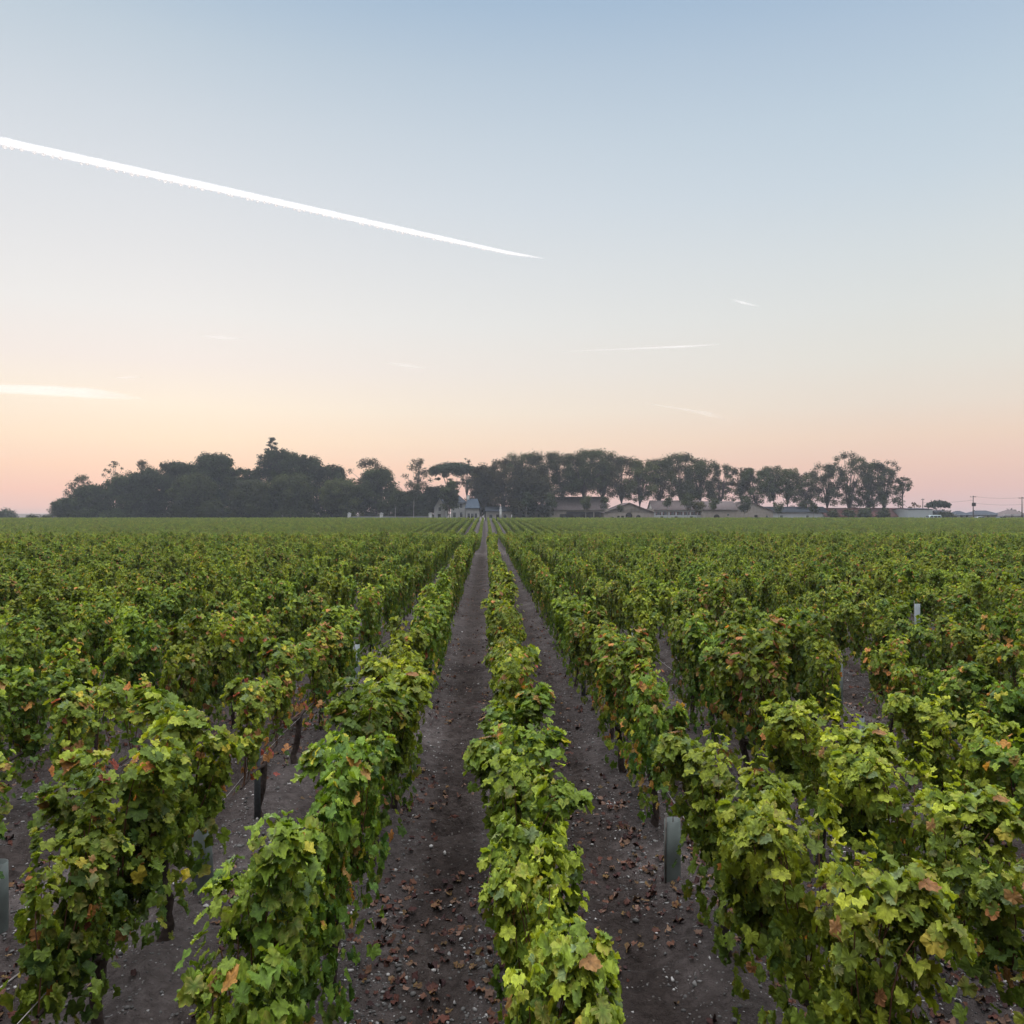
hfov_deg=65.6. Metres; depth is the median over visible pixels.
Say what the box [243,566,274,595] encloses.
grapevine
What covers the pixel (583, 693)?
trellis post
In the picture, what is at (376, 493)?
leafy tree
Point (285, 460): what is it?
leafy tree
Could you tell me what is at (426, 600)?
grapevine
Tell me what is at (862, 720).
trellis post
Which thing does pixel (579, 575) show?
grapevine
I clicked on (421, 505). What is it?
leafy tree
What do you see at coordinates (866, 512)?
shrub
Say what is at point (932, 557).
grapevine
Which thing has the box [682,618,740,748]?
grapevine
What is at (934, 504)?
flat pine
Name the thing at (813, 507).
young tree
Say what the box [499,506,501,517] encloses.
gate pillar
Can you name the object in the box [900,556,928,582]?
grapevine
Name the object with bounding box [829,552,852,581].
grapevine
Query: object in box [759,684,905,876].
grapevine
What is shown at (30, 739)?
grapevine
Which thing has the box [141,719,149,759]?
trellis post
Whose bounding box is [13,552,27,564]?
grapevine
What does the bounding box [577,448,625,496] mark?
plane tree
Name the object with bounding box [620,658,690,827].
grapevine
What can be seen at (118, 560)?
grapevine
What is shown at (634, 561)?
grapevine
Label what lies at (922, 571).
grapevine
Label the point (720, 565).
grapevine
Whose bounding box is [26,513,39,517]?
shrub
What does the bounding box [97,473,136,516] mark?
leafy tree
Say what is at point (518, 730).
grapevine
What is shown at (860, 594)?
grapevine
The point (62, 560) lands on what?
grapevine
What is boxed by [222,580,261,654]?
grapevine
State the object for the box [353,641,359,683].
vine guard
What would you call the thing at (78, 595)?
grapevine
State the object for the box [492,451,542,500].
plane tree
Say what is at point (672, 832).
vine guard
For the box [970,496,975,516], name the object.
utility pole
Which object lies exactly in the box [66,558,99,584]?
grapevine
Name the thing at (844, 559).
grapevine
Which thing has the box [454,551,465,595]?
grapevine
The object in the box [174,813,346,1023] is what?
grapevine
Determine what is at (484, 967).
pebbles
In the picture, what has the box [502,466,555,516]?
plane tree
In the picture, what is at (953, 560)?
grapevine
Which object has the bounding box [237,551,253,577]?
grapevine
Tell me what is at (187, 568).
grapevine
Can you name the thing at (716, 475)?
plane tree
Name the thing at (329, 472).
leafy tree
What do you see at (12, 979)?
anchor wire
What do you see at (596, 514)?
door
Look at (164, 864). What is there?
trellis wire
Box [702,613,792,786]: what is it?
grapevine
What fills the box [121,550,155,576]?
grapevine
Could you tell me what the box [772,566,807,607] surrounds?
grapevine
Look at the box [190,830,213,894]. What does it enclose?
vine guard
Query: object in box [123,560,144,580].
grapevine
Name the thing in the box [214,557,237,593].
grapevine
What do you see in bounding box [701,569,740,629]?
grapevine
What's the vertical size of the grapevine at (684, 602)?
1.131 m
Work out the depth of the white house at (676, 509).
234.12 m
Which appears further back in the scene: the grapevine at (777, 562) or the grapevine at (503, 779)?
the grapevine at (777, 562)
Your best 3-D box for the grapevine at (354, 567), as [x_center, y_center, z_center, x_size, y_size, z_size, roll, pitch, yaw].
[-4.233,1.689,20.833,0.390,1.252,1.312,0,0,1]
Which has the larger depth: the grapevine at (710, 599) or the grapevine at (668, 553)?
the grapevine at (668, 553)
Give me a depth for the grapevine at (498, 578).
13.99 m
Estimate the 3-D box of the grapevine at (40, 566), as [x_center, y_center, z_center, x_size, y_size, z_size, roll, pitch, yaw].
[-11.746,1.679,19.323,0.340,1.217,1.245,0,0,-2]
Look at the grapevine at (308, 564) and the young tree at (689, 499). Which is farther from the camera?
the young tree at (689, 499)
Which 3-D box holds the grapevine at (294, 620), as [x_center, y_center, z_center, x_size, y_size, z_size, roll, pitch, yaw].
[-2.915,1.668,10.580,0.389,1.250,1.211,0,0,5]
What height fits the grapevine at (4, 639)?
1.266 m
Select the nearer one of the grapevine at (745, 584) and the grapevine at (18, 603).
the grapevine at (18, 603)
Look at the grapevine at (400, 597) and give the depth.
14.59 m
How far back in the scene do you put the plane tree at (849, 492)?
241.93 m
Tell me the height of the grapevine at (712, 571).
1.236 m
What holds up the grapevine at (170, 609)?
on the ground
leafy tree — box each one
[47,496,75,517]
[62,473,97,497]
[66,482,112,515]
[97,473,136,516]
[102,461,123,500]
[114,466,178,517]
[123,459,154,474]
[152,460,197,517]
[165,471,233,517]
[185,451,235,517]
[219,466,249,516]
[224,479,277,517]
[242,467,263,517]
[255,448,301,516]
[258,471,316,517]
[291,454,324,517]
[311,463,347,517]
[315,476,367,517]
[346,458,395,487]
[352,467,406,515]
[388,490,433,515]
[402,458,431,492]
[424,484,450,516]
[438,480,459,516]
[460,458,470,497]
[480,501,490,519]
[908,502,920,507]
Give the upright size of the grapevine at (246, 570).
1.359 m
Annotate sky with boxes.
[0,0,1023,513]
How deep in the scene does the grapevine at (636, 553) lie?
21.00 m
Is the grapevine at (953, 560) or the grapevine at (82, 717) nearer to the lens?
the grapevine at (82, 717)
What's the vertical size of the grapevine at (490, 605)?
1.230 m
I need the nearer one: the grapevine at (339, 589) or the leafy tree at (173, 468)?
the grapevine at (339, 589)
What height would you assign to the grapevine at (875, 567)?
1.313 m
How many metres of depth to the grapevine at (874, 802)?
3.92 m
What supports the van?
on the ground
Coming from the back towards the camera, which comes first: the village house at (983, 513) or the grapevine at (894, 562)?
the village house at (983, 513)
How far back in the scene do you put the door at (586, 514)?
238.14 m
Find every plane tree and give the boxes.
[460,463,505,520]
[476,457,522,507]
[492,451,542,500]
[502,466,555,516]
[516,451,568,504]
[544,451,582,496]
[561,448,613,498]
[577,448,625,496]
[594,455,643,502]
[620,459,663,505]
[635,457,677,500]
[651,451,711,499]
[678,458,723,499]
[702,462,740,501]
[721,467,756,498]
[734,467,777,504]
[754,465,793,505]
[768,467,810,506]
[784,471,818,507]
[805,461,849,507]
[830,450,873,507]
[851,462,887,507]
[858,459,913,507]
[893,477,912,507]
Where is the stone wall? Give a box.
[347,513,432,517]
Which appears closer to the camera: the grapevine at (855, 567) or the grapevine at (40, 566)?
the grapevine at (855, 567)
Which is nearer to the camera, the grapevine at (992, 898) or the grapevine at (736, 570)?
the grapevine at (992, 898)
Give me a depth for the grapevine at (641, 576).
15.32 m
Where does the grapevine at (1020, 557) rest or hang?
on the ground
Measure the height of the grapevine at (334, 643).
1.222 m
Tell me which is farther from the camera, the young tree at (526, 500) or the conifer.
the conifer
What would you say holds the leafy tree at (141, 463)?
on the ground
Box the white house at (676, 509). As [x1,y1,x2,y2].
[647,500,701,517]
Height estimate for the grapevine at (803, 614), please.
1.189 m
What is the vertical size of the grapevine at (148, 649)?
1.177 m
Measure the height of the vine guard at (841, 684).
0.630 m
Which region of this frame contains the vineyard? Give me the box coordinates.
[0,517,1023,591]
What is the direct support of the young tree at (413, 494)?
on the ground
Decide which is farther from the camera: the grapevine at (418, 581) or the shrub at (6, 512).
the shrub at (6, 512)
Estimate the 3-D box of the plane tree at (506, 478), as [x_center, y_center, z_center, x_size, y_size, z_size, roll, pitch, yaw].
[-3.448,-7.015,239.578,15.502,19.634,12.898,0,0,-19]
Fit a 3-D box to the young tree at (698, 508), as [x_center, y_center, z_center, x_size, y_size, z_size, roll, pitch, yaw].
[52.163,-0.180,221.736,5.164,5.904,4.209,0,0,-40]
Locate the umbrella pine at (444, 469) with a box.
[426,461,474,488]
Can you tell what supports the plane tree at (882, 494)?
on the ground
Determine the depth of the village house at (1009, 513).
267.54 m
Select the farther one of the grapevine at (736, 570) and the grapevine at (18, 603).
the grapevine at (736, 570)
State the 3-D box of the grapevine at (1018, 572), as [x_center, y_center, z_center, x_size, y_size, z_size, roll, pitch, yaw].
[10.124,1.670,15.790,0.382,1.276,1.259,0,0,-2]
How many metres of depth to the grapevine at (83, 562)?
20.04 m
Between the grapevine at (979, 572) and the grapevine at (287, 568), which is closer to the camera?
the grapevine at (979, 572)
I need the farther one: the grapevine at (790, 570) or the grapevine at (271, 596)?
the grapevine at (790, 570)
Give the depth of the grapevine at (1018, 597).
11.69 m
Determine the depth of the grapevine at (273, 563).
20.10 m
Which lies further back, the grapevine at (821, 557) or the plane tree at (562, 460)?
the plane tree at (562, 460)
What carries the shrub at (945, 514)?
on the ground
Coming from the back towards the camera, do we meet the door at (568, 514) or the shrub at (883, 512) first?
the door at (568, 514)
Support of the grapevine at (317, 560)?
on the ground
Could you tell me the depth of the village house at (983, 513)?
271.36 m
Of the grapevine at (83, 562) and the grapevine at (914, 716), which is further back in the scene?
the grapevine at (83, 562)
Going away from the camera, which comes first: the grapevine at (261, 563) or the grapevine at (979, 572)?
the grapevine at (979, 572)
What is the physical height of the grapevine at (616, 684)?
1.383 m
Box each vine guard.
[0,859,8,933]
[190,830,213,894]
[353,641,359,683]
[664,813,680,882]
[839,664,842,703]
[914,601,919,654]
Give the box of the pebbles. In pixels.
[0,623,1023,1023]
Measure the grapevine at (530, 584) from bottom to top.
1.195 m
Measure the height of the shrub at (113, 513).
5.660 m
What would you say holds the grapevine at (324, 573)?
on the ground
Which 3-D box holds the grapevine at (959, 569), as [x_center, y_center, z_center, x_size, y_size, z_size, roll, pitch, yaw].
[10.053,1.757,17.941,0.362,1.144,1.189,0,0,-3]
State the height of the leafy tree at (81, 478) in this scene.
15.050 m
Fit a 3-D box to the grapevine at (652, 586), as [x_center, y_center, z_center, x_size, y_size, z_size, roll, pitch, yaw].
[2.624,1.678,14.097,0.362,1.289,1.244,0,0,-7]
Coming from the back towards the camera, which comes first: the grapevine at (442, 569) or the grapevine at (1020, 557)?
the grapevine at (1020, 557)
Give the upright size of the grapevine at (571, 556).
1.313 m
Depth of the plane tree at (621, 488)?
245.20 m
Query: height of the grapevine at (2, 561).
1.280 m
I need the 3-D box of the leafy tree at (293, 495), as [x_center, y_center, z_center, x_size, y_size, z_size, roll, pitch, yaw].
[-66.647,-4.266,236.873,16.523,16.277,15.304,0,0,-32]
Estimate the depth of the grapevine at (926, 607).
13.80 m
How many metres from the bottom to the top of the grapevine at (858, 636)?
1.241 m
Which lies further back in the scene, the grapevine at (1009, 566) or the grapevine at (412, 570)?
the grapevine at (1009, 566)
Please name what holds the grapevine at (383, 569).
on the ground
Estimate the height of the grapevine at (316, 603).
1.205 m
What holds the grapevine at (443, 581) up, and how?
on the ground
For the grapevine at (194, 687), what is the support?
on the ground
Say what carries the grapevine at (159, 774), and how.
on the ground
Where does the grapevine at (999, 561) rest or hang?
on the ground
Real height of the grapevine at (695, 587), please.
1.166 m
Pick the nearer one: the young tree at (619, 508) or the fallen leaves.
the fallen leaves
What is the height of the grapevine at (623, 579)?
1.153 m
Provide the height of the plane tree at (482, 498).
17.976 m
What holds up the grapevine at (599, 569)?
on the ground
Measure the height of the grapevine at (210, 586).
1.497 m
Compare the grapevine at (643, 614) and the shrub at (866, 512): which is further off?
the shrub at (866, 512)
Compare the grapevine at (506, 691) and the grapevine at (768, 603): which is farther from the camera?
the grapevine at (768, 603)
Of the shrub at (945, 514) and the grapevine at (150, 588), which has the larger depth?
the shrub at (945, 514)
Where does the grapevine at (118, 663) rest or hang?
on the ground
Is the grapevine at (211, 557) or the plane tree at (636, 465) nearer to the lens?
the grapevine at (211, 557)
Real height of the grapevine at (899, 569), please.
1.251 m
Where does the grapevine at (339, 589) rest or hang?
on the ground
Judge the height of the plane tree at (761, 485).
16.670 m
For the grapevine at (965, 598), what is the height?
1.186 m
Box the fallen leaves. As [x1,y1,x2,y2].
[0,566,1023,1023]
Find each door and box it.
[566,512,583,517]
[583,512,592,517]
[594,512,600,517]
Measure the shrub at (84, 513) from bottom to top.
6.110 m
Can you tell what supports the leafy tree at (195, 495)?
on the ground
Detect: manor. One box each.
[433,498,447,517]
[451,496,466,517]
[465,495,480,520]
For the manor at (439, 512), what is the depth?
230.00 m
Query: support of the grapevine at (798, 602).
on the ground
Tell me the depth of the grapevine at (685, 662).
8.23 m
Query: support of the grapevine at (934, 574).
on the ground
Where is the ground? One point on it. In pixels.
(656, 996)
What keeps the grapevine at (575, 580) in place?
on the ground
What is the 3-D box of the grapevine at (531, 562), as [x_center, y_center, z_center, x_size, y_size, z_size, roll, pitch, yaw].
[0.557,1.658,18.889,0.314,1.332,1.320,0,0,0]
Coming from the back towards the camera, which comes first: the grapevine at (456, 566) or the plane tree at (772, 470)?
the plane tree at (772, 470)
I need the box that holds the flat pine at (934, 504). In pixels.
[924,500,951,512]
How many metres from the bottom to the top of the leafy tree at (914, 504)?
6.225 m
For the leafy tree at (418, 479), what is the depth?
249.35 m
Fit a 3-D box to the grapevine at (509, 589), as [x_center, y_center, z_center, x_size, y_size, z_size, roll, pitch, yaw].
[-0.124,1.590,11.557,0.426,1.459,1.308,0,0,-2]
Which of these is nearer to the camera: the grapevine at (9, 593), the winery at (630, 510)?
the grapevine at (9, 593)
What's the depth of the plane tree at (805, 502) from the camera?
244.78 m
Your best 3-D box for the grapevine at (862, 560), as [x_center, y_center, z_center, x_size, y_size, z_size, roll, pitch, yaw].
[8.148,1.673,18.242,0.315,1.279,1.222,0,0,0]
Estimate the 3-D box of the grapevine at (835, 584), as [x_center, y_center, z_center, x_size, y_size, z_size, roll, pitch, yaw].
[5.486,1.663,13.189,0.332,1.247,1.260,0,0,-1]
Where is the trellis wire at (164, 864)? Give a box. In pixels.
[17,625,383,1023]
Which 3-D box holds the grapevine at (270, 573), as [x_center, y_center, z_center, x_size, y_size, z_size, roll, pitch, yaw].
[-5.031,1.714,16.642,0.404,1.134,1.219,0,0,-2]
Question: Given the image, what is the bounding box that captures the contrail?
[0,138,515,254]
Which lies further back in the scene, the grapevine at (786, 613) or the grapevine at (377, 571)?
the grapevine at (377, 571)
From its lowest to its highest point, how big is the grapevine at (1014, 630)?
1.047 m
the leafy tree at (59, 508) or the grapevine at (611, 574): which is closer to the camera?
the grapevine at (611, 574)
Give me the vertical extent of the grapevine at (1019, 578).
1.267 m
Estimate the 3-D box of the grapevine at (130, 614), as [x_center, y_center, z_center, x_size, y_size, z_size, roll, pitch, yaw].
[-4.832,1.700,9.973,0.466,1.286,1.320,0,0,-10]
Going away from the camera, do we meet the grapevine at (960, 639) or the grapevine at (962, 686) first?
the grapevine at (962, 686)
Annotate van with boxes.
[926,515,940,517]
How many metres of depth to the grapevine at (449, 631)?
12.49 m
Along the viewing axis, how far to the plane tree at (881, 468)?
241.69 m
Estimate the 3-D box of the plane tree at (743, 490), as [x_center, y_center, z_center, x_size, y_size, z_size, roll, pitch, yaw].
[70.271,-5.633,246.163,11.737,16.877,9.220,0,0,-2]
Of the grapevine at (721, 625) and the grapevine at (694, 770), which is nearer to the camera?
the grapevine at (694, 770)
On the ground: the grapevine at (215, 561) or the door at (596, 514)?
the grapevine at (215, 561)
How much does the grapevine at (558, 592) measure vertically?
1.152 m
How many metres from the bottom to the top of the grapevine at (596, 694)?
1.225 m
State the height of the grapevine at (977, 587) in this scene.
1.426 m
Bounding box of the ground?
[0,514,1023,1023]
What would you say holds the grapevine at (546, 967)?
on the ground
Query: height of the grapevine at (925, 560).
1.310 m
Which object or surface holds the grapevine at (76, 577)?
on the ground
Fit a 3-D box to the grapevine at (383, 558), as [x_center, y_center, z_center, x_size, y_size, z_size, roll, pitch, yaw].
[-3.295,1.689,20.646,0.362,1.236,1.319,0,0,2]
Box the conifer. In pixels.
[254,437,291,479]
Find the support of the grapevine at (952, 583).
on the ground
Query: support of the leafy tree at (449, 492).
on the ground
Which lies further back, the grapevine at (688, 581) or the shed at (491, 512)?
the shed at (491, 512)
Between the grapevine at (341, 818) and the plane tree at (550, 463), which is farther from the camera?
the plane tree at (550, 463)
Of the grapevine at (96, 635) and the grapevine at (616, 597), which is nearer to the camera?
the grapevine at (96, 635)
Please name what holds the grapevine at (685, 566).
on the ground
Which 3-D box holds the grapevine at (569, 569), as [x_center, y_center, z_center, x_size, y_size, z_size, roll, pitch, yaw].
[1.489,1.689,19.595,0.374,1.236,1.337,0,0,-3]
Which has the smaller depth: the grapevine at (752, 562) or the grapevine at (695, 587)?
the grapevine at (695, 587)
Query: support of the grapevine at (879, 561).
on the ground
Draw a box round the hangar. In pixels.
[891,508,932,517]
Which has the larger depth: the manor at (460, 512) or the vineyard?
the manor at (460, 512)
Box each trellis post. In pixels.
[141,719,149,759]
[254,747,262,818]
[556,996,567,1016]
[581,615,585,695]
[859,717,864,744]
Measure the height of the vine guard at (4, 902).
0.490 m
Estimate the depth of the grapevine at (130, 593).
12.15 m
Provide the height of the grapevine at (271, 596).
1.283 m
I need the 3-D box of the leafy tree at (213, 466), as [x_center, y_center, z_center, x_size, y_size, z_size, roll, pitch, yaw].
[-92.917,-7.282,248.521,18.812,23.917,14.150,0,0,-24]
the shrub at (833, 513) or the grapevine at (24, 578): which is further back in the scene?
the shrub at (833, 513)
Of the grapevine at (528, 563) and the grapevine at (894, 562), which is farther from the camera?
the grapevine at (528, 563)
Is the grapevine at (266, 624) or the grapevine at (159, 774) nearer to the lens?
the grapevine at (159, 774)
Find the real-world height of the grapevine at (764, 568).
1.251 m
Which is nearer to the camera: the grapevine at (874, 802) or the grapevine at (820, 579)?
the grapevine at (874, 802)
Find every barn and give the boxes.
[699,501,737,517]
[734,502,774,517]
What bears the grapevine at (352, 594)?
on the ground
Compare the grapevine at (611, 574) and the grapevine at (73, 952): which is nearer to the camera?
the grapevine at (73, 952)
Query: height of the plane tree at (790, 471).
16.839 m
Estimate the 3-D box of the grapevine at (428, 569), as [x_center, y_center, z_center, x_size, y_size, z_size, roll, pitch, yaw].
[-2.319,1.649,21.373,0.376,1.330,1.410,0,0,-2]
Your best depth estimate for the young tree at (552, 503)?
221.58 m
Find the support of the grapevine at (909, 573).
on the ground
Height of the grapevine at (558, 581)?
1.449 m
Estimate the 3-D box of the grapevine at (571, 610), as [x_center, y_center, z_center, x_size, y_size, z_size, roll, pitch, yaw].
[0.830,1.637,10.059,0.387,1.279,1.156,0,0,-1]
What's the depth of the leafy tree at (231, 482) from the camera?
245.75 m
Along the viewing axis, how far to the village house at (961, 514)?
266.33 m
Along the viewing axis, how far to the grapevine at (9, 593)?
12.08 m
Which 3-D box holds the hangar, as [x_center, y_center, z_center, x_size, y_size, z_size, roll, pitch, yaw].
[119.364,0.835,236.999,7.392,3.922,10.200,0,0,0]
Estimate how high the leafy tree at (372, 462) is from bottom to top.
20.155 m
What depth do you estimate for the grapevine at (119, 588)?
14.57 m
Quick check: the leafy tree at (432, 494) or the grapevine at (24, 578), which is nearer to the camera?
the grapevine at (24, 578)
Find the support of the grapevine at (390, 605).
on the ground
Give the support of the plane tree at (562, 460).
on the ground
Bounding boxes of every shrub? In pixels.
[0,506,18,517]
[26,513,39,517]
[65,506,101,517]
[99,506,135,517]
[826,508,839,517]
[841,508,857,516]
[855,506,872,517]
[875,507,890,517]
[937,510,954,517]
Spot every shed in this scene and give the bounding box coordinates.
[485,507,511,520]
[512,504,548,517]
[766,507,827,517]
[823,508,898,517]
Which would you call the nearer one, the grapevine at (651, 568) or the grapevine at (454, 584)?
the grapevine at (454, 584)
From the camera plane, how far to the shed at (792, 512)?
240.00 m
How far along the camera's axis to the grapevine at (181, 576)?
16.43 m
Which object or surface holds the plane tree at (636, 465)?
on the ground
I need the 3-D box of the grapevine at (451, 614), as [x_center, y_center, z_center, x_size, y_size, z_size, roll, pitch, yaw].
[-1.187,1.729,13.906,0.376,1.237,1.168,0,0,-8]
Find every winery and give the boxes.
[549,497,607,517]
[601,503,654,517]
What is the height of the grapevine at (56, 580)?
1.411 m
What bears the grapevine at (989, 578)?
on the ground
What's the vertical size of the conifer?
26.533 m
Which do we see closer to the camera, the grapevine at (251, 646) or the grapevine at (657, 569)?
the grapevine at (251, 646)
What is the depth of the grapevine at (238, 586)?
14.37 m
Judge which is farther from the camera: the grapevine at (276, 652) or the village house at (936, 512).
the village house at (936, 512)
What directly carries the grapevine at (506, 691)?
on the ground
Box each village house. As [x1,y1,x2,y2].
[933,510,957,517]
[951,511,972,517]
[968,510,997,517]
[997,510,1023,517]
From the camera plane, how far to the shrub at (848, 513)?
233.47 m
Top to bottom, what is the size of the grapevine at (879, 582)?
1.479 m
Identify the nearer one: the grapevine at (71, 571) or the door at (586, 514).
the grapevine at (71, 571)
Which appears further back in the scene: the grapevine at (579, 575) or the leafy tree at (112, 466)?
the leafy tree at (112, 466)
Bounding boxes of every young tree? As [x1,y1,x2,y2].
[389,487,401,509]
[406,481,422,517]
[521,490,533,508]
[543,492,558,508]
[580,494,591,509]
[599,496,610,509]
[616,504,623,511]
[661,496,672,516]
[679,493,695,517]
[692,501,706,517]
[708,498,721,516]
[738,496,752,516]
[772,502,784,516]
[808,500,819,516]
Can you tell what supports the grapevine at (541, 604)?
on the ground
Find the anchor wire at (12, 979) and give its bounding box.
[0,973,18,987]
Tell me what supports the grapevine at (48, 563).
on the ground
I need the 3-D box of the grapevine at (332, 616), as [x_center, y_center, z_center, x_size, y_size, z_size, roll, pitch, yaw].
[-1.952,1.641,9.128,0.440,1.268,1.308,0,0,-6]
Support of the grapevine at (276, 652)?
on the ground
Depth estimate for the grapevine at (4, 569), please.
17.07 m
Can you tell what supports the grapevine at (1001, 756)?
on the ground
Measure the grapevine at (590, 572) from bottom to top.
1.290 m
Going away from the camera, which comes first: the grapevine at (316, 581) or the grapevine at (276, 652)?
the grapevine at (276, 652)
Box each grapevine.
[0,557,22,582]
[0,558,21,570]
[0,566,32,586]
[0,570,28,627]
[0,582,48,651]
[0,605,40,663]
[0,613,47,744]
[0,641,12,717]
[0,664,72,801]
[0,748,15,878]
[0,769,174,1023]
[10,564,41,613]
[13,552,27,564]
[20,559,46,568]
[26,565,73,610]
[26,588,80,676]
[27,672,153,832]
[28,557,51,580]
[30,567,65,585]
[39,554,75,570]
[39,634,142,758]
[40,582,78,646]
[42,572,70,587]
[42,601,115,697]
[46,559,75,574]
[53,683,257,942]
[59,545,91,571]
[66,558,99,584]
[66,568,87,581]
[66,568,96,592]
[70,580,125,652]
[76,554,90,569]
[81,563,119,618]
[90,564,127,601]
[94,597,153,683]
[95,552,117,565]
[99,563,127,583]
[111,556,132,572]
[113,574,151,607]
[115,580,153,624]
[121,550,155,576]
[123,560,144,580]
[123,618,182,708]
[124,571,142,589]
[133,580,190,660]
[139,558,165,575]
[142,557,171,593]
[144,580,176,617]
[145,569,176,596]
[154,613,232,751]
[161,551,180,594]
[166,568,192,585]
[172,571,217,641]
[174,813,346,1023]
[176,605,218,675]
[181,550,203,580]
[188,560,204,579]
[197,555,222,598]
[202,569,234,612]
[203,550,229,574]
[205,599,240,653]
[205,610,263,728]
[206,555,219,574]
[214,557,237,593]
[220,670,293,816]
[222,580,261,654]
[228,573,253,603]
[236,556,255,593]
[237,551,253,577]
[237,613,290,684]
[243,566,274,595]
[244,728,400,1023]
[250,577,284,633]
[251,553,268,582]
[256,636,329,763]
[263,556,282,577]
[265,567,283,584]
[265,589,319,674]
[276,551,291,572]
[276,558,297,595]
[276,572,299,638]
[288,566,316,615]
[290,556,306,594]
[292,588,327,651]
[294,620,349,730]
[301,559,315,584]
[305,566,323,596]
[306,576,331,638]
[309,550,324,571]
[318,598,361,699]
[319,566,334,600]
[323,676,417,878]
[324,571,349,622]
[325,562,341,603]
[333,558,350,579]
[341,574,357,620]
[344,554,359,582]
[354,582,384,657]
[355,563,376,602]
[357,636,433,808]
[367,562,380,596]
[375,561,388,599]
[377,554,392,579]
[377,569,401,641]
[379,615,429,757]
[386,565,407,629]
[395,563,414,623]
[401,568,414,616]
[405,566,418,609]
[407,603,446,691]
[411,551,429,596]
[413,565,425,602]
[416,583,449,676]
[418,549,432,586]
[427,571,451,657]
[435,576,454,637]
[436,584,451,644]
[440,565,454,579]
[440,567,457,624]
[449,551,461,609]
[451,555,465,602]
[452,571,461,615]
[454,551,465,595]
[462,731,594,1022]
[477,682,570,841]
[477,823,625,1023]
[480,592,511,675]
[481,635,538,704]
[486,606,526,684]
[487,581,506,598]
[488,641,541,804]
[489,557,502,586]
[489,571,518,612]
[490,551,502,582]
[490,557,507,582]
[490,597,524,689]
[492,565,508,582]
[525,550,536,592]
[527,557,537,601]
[528,555,541,604]
[529,555,545,612]
[533,567,547,618]
[537,564,554,623]
[540,573,554,632]
[544,565,569,644]
[551,585,570,654]
[551,590,590,670]
[560,550,575,588]
[562,595,595,686]
[565,557,576,598]
[566,605,615,710]
[570,556,580,601]
[575,556,588,603]
[581,561,596,602]
[582,577,604,609]
[587,620,630,738]
[590,624,652,772]
[592,549,607,585]
[594,579,613,624]
[601,555,614,586]
[601,578,632,638]
[605,563,621,588]
[616,564,633,605]
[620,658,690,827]
[621,580,664,677]
[626,562,640,607]
[629,546,645,572]
[630,554,652,570]
[634,565,653,604]
[644,562,656,579]
[645,570,676,638]
[652,727,804,996]
[653,555,674,585]
[656,578,688,645]
[660,556,681,588]
[661,545,677,568]
[667,606,716,724]
[670,589,696,630]
[672,554,685,574]
[678,558,696,587]
[678,566,704,604]
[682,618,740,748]
[687,571,731,646]
[690,554,718,583]
[692,574,707,631]
[698,552,718,572]
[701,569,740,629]
[702,560,724,577]
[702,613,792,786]
[710,557,728,572]
[714,607,760,678]
[715,771,976,1023]
[716,565,749,593]
[721,567,761,622]
[724,553,743,577]
[727,550,749,566]
[729,597,808,715]
[738,560,761,582]
[742,578,761,618]
[748,556,762,572]
[751,568,780,597]
[756,557,776,585]
[757,571,787,623]
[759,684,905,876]
[767,558,783,570]
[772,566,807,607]
[775,558,801,590]
[778,602,825,656]
[780,613,848,741]
[781,591,812,616]
[783,558,806,577]
[795,558,818,602]
[803,585,852,668]
[811,561,838,624]
[815,548,831,574]
[816,560,851,585]
[822,574,865,638]
[827,730,1023,1003]
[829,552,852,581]
[836,596,900,675]
[837,554,854,573]
[839,576,871,603]
[844,557,871,599]
[852,553,872,568]
[852,585,901,649]
[854,557,882,589]
[858,633,921,738]
[860,563,894,599]
[862,559,911,630]
[872,552,903,575]
[875,559,900,569]
[876,599,942,693]
[882,686,1023,872]
[887,563,909,590]
[889,565,931,629]
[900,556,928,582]
[912,566,937,621]
[916,549,943,568]
[916,556,952,581]
[919,582,967,631]
[919,660,1012,768]
[923,590,1001,663]
[924,570,958,595]
[927,561,974,609]
[933,596,985,662]
[933,615,1008,708]
[940,565,968,587]
[941,554,961,573]
[941,830,1023,1023]
[952,567,999,594]
[956,572,1016,615]
[959,553,988,575]
[965,560,994,594]
[965,576,1022,612]
[967,565,1012,581]
[968,727,1023,821]
[974,552,1006,571]
[977,596,1023,692]
[985,669,1023,754]
[986,636,1023,689]
[989,617,1021,686]
[992,570,1023,596]
[996,566,1023,582]
[1001,583,1023,621]
[1004,564,1021,584]
[1008,550,1023,576]
[1010,564,1023,588]
[1011,562,1021,575]
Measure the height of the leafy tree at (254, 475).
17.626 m
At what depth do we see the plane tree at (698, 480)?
245.94 m
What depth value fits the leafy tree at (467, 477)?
261.94 m
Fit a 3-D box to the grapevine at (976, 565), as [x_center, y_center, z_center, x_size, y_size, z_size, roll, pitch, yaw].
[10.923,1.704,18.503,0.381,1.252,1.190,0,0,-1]
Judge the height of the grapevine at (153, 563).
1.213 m
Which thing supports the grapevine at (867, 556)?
on the ground
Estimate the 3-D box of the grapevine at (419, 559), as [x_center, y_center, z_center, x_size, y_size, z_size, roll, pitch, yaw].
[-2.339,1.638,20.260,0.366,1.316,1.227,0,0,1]

